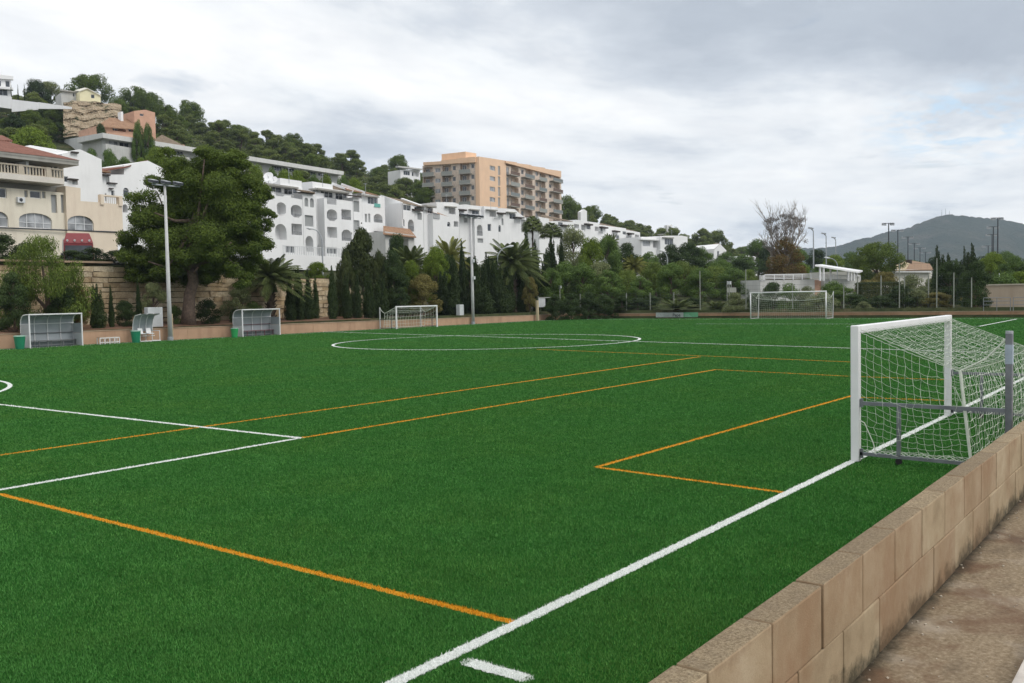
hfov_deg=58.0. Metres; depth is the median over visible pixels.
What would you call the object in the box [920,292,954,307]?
shrub
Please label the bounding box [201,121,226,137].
pine tree
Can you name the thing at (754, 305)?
shrub
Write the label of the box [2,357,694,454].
orange line
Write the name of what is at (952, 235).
mountain
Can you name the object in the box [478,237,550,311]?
date palm
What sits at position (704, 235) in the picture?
pine tree
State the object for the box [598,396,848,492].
orange line
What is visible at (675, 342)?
white line
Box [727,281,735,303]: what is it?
board frame
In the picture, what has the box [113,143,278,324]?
pine tree
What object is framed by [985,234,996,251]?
floodlight mast
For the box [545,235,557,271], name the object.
cypress
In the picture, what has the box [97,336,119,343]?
bench
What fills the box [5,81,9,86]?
window
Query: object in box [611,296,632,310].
shrub
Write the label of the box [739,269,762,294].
garden tree
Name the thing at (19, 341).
bin
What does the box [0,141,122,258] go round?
cream building
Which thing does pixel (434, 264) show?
lime shrub
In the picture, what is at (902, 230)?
floodlight mast
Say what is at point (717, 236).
pine tree
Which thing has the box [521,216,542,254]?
fan palm
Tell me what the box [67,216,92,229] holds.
window
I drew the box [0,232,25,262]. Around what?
shrub
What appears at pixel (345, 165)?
pine tree
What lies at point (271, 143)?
pine tree
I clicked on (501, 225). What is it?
white apartment block
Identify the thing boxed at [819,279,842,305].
shrub
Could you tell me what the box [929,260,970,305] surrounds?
dark tree
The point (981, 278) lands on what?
dark tree
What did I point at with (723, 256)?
background tree
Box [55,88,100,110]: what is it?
yellow house
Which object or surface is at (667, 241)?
window
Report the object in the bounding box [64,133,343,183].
long white building
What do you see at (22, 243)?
shrub
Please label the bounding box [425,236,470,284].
date palm
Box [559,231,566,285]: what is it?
cypress
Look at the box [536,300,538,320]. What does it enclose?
concrete post
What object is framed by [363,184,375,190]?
pine tree
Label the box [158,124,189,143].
pine tree
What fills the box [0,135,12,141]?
tiled house
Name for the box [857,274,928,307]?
chain link fence
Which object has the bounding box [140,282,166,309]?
olive tree
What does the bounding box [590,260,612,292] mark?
garden tree
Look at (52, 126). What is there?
pine tree
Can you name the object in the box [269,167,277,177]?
green tree
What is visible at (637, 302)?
shrub
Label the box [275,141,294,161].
pine tree
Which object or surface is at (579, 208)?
pine tree
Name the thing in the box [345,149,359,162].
pine tree
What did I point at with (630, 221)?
pine tree
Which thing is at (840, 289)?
shrub
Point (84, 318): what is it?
shrub
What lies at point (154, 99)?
pine tree
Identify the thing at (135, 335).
bin
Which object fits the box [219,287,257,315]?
olive tree
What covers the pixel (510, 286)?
cypress
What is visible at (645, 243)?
window
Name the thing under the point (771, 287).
shrub
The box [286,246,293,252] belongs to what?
window
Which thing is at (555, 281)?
garden tree
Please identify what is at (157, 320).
electrical cabinet
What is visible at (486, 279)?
cypress
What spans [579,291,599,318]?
shrub
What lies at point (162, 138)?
tiled villa
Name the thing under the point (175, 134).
pine tree
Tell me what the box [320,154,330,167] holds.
pine tree
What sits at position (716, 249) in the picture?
white gabled house
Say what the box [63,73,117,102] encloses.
pine tree
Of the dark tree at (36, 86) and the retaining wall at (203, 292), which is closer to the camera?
the retaining wall at (203, 292)
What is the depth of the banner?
103.03 m
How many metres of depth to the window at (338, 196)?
139.64 m
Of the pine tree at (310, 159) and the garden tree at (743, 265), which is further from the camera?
the pine tree at (310, 159)
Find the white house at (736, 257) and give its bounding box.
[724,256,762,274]
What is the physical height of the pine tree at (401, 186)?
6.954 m
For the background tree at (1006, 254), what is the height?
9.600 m
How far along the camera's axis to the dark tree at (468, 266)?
107.50 m
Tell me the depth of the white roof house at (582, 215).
301.78 m
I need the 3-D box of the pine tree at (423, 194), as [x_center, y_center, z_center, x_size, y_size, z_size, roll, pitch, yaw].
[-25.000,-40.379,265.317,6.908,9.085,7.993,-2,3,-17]
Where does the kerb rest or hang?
on the walkway
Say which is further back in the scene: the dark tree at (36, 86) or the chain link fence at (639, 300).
the dark tree at (36, 86)
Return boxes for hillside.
[0,114,1023,333]
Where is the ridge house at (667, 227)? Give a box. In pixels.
[664,225,671,232]
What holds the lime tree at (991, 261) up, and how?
on the hillside
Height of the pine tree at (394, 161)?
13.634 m
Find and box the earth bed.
[0,313,467,333]
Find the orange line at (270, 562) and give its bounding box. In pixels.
[0,493,514,622]
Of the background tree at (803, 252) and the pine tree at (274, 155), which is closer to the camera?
the background tree at (803, 252)
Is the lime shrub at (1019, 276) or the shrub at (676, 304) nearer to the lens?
the shrub at (676, 304)
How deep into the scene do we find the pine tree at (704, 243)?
372.11 m
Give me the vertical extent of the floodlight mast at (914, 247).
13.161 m
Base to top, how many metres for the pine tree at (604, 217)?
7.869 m
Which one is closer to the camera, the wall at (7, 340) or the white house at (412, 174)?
the wall at (7, 340)
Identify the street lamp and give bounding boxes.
[306,227,323,274]
[497,245,513,264]
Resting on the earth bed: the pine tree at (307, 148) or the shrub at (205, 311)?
the shrub at (205, 311)
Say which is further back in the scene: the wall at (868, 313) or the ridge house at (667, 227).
the ridge house at (667, 227)
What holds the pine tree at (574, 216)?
on the hillside
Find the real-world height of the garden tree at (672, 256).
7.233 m
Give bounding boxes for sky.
[0,0,1023,249]
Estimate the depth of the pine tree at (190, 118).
323.88 m
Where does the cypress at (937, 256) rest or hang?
on the hillside
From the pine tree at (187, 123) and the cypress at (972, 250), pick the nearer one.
the cypress at (972, 250)
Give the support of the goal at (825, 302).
on the pitch
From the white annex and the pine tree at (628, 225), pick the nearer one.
the white annex
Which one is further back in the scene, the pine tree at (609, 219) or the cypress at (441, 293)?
the pine tree at (609, 219)
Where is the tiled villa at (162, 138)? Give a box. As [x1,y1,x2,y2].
[155,135,184,145]
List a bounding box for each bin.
[13,335,25,348]
[130,330,140,342]
[230,328,237,337]
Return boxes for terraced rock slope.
[63,101,120,136]
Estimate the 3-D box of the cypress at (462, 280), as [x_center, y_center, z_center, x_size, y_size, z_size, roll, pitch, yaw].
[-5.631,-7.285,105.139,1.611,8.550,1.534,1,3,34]
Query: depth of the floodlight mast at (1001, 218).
164.32 m
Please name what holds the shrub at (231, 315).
on the earth bed
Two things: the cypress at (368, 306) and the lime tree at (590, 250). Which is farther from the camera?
the lime tree at (590, 250)
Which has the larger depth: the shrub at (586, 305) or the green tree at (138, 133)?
the green tree at (138, 133)
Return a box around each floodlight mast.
[148,179,182,339]
[459,213,483,323]
[808,227,813,267]
[821,233,826,264]
[882,223,893,258]
[891,229,903,255]
[901,237,913,259]
[908,243,919,259]
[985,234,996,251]
[986,226,998,253]
[991,217,1003,252]
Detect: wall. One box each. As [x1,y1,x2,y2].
[0,96,71,111]
[0,259,363,326]
[0,314,567,348]
[282,245,371,270]
[580,311,1023,315]
[649,420,1023,682]
[981,284,1023,306]
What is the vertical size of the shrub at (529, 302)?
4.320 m
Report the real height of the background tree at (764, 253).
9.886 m
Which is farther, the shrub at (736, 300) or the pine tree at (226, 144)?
the pine tree at (226, 144)
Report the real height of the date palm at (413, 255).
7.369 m
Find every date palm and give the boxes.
[229,254,312,316]
[388,245,433,307]
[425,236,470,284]
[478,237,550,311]
[602,233,619,260]
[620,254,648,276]
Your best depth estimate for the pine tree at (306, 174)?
221.00 m
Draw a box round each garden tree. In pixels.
[536,267,565,308]
[556,260,580,306]
[563,262,604,310]
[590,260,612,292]
[591,269,628,305]
[611,269,638,302]
[625,276,655,306]
[637,251,660,275]
[638,262,665,296]
[654,262,688,300]
[657,243,685,268]
[673,261,698,295]
[677,242,706,282]
[683,267,719,300]
[696,246,715,268]
[704,265,732,298]
[705,260,738,280]
[717,267,749,299]
[730,259,751,280]
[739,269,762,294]
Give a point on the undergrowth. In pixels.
(198, 136)
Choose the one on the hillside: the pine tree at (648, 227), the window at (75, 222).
the pine tree at (648, 227)
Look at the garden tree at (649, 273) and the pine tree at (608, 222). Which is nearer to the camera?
the garden tree at (649, 273)
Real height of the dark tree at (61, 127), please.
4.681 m
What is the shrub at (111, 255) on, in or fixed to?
on the hillside
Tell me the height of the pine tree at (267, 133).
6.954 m
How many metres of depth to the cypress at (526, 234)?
118.44 m
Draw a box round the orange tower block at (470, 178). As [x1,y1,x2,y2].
[422,152,562,220]
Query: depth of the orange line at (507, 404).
22.72 m
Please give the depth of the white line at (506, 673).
6.48 m
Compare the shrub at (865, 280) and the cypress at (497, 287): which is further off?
the shrub at (865, 280)
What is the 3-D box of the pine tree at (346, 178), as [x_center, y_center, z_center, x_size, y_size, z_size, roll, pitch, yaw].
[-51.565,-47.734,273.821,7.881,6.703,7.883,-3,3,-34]
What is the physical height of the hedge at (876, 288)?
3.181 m
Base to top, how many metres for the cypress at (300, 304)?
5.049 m
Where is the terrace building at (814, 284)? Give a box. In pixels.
[741,264,862,300]
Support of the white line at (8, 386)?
on the pitch
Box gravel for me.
[868,501,1023,680]
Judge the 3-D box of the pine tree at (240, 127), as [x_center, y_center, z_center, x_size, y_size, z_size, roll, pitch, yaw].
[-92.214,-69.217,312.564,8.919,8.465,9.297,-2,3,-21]
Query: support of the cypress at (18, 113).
on the hillside
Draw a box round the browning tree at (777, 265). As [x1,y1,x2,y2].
[763,235,807,279]
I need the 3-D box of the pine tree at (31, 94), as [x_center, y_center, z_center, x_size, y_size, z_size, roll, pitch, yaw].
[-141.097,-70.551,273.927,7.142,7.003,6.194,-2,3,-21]
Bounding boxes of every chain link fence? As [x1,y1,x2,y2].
[560,292,673,309]
[699,258,971,309]
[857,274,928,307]
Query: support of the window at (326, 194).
in the white apartment block at (334, 215)
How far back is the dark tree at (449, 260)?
104.48 m
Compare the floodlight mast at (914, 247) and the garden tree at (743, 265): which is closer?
the garden tree at (743, 265)
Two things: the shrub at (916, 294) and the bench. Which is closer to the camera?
the bench
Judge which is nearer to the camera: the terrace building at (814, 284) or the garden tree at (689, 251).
the terrace building at (814, 284)
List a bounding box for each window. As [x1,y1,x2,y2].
[0,90,7,95]
[0,188,5,197]
[0,212,7,226]
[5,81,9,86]
[19,213,50,228]
[30,191,39,198]
[51,195,55,212]
[61,195,63,212]
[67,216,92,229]
[109,141,117,145]
[119,142,128,146]
[123,188,127,196]
[271,187,280,192]
[272,166,281,170]
[284,189,296,194]
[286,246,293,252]
[305,215,311,226]
[321,191,332,197]
[327,247,335,253]
[335,193,346,199]
[353,201,357,211]
[354,220,358,229]
[368,197,376,203]
[403,205,409,210]
[643,241,649,245]
[665,239,672,244]
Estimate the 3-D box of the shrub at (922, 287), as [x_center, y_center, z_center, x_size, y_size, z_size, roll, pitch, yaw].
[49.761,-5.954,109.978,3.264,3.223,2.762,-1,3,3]
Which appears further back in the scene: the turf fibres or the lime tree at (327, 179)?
the lime tree at (327, 179)
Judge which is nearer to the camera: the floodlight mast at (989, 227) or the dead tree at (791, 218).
the dead tree at (791, 218)
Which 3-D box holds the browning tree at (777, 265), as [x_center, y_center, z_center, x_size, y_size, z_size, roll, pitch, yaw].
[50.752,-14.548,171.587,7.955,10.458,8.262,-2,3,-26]
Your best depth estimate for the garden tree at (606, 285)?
112.31 m
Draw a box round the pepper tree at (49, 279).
[0,234,96,328]
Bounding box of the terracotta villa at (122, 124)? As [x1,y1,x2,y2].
[79,110,155,139]
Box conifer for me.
[383,248,410,314]
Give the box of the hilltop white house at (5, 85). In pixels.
[0,75,12,112]
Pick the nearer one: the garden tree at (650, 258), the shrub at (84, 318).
the shrub at (84, 318)
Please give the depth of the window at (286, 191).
130.04 m
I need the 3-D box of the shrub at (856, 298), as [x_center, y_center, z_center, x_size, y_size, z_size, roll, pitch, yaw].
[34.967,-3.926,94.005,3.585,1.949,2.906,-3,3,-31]
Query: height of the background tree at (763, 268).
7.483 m
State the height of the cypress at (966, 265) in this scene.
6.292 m
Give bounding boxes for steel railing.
[983,297,1023,310]
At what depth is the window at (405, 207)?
150.38 m
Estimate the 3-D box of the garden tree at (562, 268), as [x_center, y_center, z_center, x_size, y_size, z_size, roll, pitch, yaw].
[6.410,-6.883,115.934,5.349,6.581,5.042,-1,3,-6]
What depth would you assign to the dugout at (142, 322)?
66.16 m
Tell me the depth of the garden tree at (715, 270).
125.31 m
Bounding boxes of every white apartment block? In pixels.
[102,160,163,249]
[236,178,384,264]
[380,195,445,259]
[411,202,525,265]
[525,215,639,263]
[617,234,687,260]
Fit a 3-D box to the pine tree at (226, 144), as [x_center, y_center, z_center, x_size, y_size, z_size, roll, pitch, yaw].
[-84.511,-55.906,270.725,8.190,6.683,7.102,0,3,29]
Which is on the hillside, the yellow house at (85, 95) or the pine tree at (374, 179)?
the pine tree at (374, 179)
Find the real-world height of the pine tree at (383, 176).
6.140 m
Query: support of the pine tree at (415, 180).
on the hillside
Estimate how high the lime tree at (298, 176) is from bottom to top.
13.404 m
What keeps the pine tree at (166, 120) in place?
on the hillside
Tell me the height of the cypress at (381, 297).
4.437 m
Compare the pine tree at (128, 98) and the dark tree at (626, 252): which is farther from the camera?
the pine tree at (128, 98)
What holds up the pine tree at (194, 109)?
on the hillside
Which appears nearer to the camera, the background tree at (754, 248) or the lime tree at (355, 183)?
the lime tree at (355, 183)
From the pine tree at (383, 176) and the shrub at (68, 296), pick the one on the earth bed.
the shrub at (68, 296)
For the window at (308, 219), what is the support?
in the white apartment block at (334, 215)
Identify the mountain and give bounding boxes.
[784,214,1023,272]
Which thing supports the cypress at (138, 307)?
on the earth bed
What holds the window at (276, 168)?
in the long white building at (118, 145)
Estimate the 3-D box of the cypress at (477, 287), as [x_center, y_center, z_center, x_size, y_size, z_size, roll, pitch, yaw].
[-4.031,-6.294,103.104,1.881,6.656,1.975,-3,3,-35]
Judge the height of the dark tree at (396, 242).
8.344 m
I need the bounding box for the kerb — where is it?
[1012,660,1023,682]
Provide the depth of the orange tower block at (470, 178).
270.66 m
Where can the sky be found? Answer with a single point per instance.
(686, 115)
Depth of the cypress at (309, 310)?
82.80 m
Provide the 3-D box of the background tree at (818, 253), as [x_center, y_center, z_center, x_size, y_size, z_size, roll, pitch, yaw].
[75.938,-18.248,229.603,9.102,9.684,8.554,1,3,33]
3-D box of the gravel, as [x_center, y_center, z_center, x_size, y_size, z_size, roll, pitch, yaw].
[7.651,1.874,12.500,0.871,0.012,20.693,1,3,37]
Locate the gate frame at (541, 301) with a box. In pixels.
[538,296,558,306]
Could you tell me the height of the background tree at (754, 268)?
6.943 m
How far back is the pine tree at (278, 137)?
327.06 m
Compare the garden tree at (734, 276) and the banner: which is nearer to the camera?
the banner
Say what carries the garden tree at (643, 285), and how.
on the hillside
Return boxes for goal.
[379,305,437,328]
[750,291,833,318]
[851,315,1023,464]
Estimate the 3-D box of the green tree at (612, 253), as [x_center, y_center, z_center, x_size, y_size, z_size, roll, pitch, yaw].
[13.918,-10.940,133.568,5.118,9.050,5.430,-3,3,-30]
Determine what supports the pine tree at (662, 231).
on the hillside
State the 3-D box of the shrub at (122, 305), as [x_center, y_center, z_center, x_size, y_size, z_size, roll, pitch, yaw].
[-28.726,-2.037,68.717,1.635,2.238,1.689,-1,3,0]
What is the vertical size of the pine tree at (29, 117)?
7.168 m
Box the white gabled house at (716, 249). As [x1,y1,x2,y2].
[696,243,725,261]
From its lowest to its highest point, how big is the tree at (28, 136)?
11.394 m
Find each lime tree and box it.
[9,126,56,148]
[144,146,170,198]
[248,163,262,176]
[277,169,292,179]
[293,168,306,182]
[320,172,331,183]
[349,176,363,193]
[578,236,604,277]
[979,251,1007,275]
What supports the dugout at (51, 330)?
on the pitch
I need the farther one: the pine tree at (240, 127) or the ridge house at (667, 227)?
the ridge house at (667, 227)
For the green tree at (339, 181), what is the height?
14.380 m
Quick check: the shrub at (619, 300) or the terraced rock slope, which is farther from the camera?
the terraced rock slope
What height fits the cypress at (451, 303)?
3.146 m
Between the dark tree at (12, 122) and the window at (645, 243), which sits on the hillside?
the dark tree at (12, 122)
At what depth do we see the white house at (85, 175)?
114.04 m
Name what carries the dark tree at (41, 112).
on the hillside
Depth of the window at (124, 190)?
123.46 m
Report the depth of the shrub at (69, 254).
70.75 m
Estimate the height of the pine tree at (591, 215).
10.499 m
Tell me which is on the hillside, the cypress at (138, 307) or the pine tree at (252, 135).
the pine tree at (252, 135)
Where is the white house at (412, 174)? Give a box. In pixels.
[388,166,422,184]
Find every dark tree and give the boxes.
[2,113,27,130]
[22,78,53,103]
[36,109,52,120]
[49,122,69,141]
[386,232,407,294]
[434,253,457,287]
[457,257,480,310]
[617,242,641,288]
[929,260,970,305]
[957,260,993,306]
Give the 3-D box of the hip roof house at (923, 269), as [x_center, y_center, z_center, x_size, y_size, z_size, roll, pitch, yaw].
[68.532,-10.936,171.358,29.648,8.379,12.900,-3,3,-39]
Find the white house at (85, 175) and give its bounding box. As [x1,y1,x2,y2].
[56,149,102,201]
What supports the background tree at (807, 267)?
on the hillside
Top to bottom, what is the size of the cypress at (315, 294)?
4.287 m
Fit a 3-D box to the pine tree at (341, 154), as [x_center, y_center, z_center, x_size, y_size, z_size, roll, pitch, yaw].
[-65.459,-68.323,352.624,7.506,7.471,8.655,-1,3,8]
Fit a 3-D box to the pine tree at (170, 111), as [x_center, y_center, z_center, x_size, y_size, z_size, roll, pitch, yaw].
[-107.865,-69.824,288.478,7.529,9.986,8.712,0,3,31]
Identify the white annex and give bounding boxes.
[26,145,66,153]
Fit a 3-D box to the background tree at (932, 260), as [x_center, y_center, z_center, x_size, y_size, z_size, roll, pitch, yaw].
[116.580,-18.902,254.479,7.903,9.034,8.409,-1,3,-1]
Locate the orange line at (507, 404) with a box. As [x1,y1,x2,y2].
[304,369,714,437]
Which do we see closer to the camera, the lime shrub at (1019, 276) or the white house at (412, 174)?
the lime shrub at (1019, 276)
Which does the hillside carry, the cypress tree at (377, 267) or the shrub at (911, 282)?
the shrub at (911, 282)
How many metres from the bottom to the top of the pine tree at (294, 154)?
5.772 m
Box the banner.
[656,312,697,316]
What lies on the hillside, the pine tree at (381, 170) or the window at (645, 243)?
the pine tree at (381, 170)
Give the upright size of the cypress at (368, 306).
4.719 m
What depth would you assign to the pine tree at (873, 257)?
148.22 m
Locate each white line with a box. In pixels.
[0,380,11,391]
[0,404,301,437]
[0,438,300,489]
[332,334,640,349]
[350,332,1023,353]
[387,377,1022,682]
[465,659,527,680]
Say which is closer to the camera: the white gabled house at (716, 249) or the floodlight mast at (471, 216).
the floodlight mast at (471, 216)
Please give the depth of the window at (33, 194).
90.92 m
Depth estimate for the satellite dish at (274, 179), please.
128.35 m
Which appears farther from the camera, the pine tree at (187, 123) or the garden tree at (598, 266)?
the pine tree at (187, 123)
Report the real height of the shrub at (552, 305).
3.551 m
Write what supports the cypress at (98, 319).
on the earth bed
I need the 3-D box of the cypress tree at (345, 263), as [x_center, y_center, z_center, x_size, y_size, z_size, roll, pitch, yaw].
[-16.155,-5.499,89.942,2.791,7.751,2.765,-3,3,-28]
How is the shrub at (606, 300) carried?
on the hillside
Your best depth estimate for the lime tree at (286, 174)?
166.44 m
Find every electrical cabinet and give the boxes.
[144,307,162,326]
[456,305,463,314]
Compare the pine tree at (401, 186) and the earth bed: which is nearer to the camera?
the earth bed
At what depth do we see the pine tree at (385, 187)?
279.49 m
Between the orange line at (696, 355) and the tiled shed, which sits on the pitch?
the orange line at (696, 355)
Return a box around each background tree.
[714,251,734,269]
[730,254,758,279]
[744,239,769,278]
[756,247,772,279]
[758,255,781,279]
[792,248,812,274]
[795,262,810,278]
[805,248,828,273]
[807,264,834,278]
[820,254,844,267]
[841,251,858,268]
[925,256,934,267]
[999,250,1019,271]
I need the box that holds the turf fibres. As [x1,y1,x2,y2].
[0,317,1023,682]
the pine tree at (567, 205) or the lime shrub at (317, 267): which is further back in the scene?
the pine tree at (567, 205)
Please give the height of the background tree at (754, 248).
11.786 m
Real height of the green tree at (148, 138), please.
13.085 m
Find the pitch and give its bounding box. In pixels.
[0,318,1023,682]
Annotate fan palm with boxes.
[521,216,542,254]
[539,222,563,246]
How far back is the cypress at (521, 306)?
107.67 m
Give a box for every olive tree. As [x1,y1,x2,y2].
[38,81,61,103]
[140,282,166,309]
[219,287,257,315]
[556,224,593,287]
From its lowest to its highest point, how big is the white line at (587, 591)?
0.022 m
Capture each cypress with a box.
[17,85,20,119]
[89,283,107,327]
[107,285,114,326]
[135,277,142,314]
[284,276,296,320]
[293,267,304,319]
[303,269,314,318]
[311,275,319,318]
[327,265,338,318]
[340,273,352,318]
[351,269,362,317]
[361,270,376,317]
[373,274,390,317]
[431,271,448,314]
[443,286,460,314]
[447,254,462,303]
[458,240,468,313]
[468,256,480,313]
[474,285,496,313]
[480,252,492,299]
[490,257,503,312]
[496,286,513,312]
[502,261,516,312]
[516,268,527,298]
[516,287,529,311]
[522,222,530,294]
[529,240,540,310]
[537,253,550,310]
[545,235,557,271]
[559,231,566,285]
[930,254,954,303]
[931,244,940,277]
[954,252,978,300]
[963,246,965,267]
[969,243,974,258]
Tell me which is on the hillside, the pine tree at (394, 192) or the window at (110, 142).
the pine tree at (394, 192)
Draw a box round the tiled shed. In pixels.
[369,226,415,258]
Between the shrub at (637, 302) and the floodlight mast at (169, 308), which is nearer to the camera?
the floodlight mast at (169, 308)
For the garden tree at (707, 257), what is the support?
on the hillside
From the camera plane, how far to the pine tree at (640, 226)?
454.61 m
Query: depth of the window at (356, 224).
140.47 m
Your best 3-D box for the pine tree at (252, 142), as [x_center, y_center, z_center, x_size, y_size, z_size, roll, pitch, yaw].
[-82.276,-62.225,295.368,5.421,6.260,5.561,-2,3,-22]
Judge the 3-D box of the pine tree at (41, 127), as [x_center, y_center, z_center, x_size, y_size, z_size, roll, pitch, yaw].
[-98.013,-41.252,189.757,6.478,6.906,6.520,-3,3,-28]
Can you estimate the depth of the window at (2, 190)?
88.34 m
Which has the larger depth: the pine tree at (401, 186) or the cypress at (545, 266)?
the pine tree at (401, 186)
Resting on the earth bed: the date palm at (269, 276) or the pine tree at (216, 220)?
the date palm at (269, 276)
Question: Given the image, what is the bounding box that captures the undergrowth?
[0,112,788,277]
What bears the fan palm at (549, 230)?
on the hillside
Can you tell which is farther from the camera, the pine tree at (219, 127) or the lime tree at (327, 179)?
the pine tree at (219, 127)
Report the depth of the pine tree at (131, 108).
297.46 m
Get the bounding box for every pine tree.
[0,117,12,127]
[0,128,10,136]
[2,126,19,137]
[19,109,41,124]
[24,123,49,140]
[25,91,48,102]
[26,96,44,111]
[36,117,57,138]
[43,109,62,124]
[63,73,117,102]
[107,96,129,113]
[113,86,155,110]
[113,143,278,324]
[123,106,138,113]
[129,88,163,123]
[153,101,177,123]
[155,114,173,132]
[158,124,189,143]
[167,128,187,141]
[177,100,206,130]
[178,115,190,129]
[183,114,196,130]
[183,127,192,144]
[192,122,210,136]
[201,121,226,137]
[203,132,224,145]
[206,121,231,139]
[212,119,230,136]
[213,139,235,151]
[225,124,251,143]
[227,128,250,148]
[246,133,261,144]
[246,137,262,150]
[249,145,266,157]
[260,129,273,144]
[260,148,281,160]
[262,138,281,154]
[270,134,287,147]
[273,142,297,158]
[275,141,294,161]
[282,133,303,146]
[283,148,303,162]
[291,170,309,181]
[298,143,319,165]
[303,153,320,166]
[311,143,325,154]
[318,155,328,167]
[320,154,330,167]
[331,152,348,165]
[331,157,351,173]
[332,169,348,183]
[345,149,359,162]
[348,159,366,177]
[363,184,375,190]
[366,176,387,185]
[366,189,383,195]
[369,167,388,176]
[374,182,386,192]
[376,171,387,181]
[378,184,402,197]
[379,164,391,171]
[386,188,406,198]
[387,153,408,169]
[393,184,409,193]
[398,177,414,195]
[407,179,420,196]
[410,180,422,196]
[414,186,434,203]
[561,194,577,220]
[569,210,578,219]
[571,202,589,220]
[583,205,603,218]
[587,212,597,222]
[600,214,613,222]
[603,217,616,221]
[603,220,616,225]
[623,223,635,227]
[624,220,637,227]
[636,223,646,230]
[640,231,647,236]
[644,225,653,233]
[652,228,668,235]
[667,227,679,235]
[690,228,714,245]
[697,241,711,245]
[711,229,733,252]
[727,248,740,255]
[735,246,749,253]
[846,242,907,279]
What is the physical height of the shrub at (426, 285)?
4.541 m
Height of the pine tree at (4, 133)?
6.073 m
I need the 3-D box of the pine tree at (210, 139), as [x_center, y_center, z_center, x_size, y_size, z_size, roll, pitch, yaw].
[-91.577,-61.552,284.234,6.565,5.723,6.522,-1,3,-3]
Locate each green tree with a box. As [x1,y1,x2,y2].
[87,147,102,160]
[102,148,119,166]
[119,156,129,164]
[131,119,145,160]
[142,122,154,156]
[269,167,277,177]
[308,173,319,182]
[337,175,349,191]
[598,235,623,278]
[989,255,1023,283]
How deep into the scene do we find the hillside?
95.06 m
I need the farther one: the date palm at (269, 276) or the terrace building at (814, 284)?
the terrace building at (814, 284)
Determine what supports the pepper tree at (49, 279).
on the earth bed
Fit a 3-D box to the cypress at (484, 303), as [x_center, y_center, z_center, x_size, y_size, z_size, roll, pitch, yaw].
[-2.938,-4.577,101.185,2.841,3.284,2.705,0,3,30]
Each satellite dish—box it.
[263,172,272,182]
[270,176,277,182]
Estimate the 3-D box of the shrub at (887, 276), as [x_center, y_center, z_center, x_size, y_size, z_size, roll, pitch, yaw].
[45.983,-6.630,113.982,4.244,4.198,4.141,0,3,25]
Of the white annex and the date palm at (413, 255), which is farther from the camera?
the white annex
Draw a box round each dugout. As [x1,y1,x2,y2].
[20,313,82,347]
[132,313,160,341]
[232,308,280,336]
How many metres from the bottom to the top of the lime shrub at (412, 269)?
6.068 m
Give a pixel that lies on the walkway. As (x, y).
(986, 626)
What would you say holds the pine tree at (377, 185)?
on the hillside
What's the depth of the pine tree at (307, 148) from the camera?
303.50 m
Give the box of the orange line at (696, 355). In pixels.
[543,349,843,361]
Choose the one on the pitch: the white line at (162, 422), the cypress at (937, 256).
the white line at (162, 422)
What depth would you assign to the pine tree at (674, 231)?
395.73 m
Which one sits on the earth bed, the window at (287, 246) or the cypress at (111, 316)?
the cypress at (111, 316)
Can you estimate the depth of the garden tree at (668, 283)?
121.18 m
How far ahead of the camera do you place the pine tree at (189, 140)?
266.03 m
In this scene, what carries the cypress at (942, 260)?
on the hillside
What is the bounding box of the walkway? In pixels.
[853,496,1023,682]
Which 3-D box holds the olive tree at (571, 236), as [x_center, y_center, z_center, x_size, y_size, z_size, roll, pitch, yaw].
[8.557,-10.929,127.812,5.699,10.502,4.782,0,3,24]
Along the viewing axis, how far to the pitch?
12.07 m
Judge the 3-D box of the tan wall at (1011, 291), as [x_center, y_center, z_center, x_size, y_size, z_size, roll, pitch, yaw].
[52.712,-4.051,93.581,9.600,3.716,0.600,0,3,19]
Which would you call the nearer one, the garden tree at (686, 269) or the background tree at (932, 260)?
the garden tree at (686, 269)
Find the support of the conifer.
on the earth bed
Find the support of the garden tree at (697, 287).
on the hillside
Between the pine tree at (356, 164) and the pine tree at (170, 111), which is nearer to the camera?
the pine tree at (170, 111)
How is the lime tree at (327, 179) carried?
on the hillside
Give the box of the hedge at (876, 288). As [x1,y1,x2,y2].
[854,281,898,305]
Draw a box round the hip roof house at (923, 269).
[810,260,932,293]
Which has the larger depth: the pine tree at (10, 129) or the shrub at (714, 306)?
the pine tree at (10, 129)
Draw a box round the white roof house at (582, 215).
[578,209,586,220]
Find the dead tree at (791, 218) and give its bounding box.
[753,200,808,279]
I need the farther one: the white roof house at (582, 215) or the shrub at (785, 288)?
the white roof house at (582, 215)
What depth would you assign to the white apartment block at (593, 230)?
248.67 m
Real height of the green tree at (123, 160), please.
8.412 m
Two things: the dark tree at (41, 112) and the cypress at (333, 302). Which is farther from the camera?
the dark tree at (41, 112)
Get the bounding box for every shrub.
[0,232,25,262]
[0,271,32,331]
[9,241,34,259]
[44,287,79,321]
[59,250,85,263]
[73,285,91,324]
[80,247,108,263]
[95,121,108,133]
[103,250,126,264]
[114,300,136,326]
[171,305,181,323]
[195,298,224,323]
[229,308,237,322]
[245,300,263,308]
[304,261,329,277]
[390,287,411,316]
[403,259,423,315]
[407,273,442,314]
[421,244,450,307]
[521,277,538,311]
[543,294,565,319]
[560,293,581,319]
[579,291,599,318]
[594,294,618,318]
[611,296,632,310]
[629,297,648,309]
[642,295,660,309]
[653,299,696,309]
[685,297,706,307]
[694,300,735,310]
[721,292,748,312]
[746,293,771,308]
[762,282,783,308]
[776,283,800,308]
[793,286,816,308]
[804,292,841,308]
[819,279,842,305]
[828,283,856,307]
[844,294,867,307]
[853,279,878,297]
[855,301,874,307]
[867,295,901,307]
[870,271,898,300]
[885,284,918,307]
[897,274,923,303]
[901,290,940,307]
[919,278,935,303]
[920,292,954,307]
[986,271,1018,283]
[1010,271,1023,283]

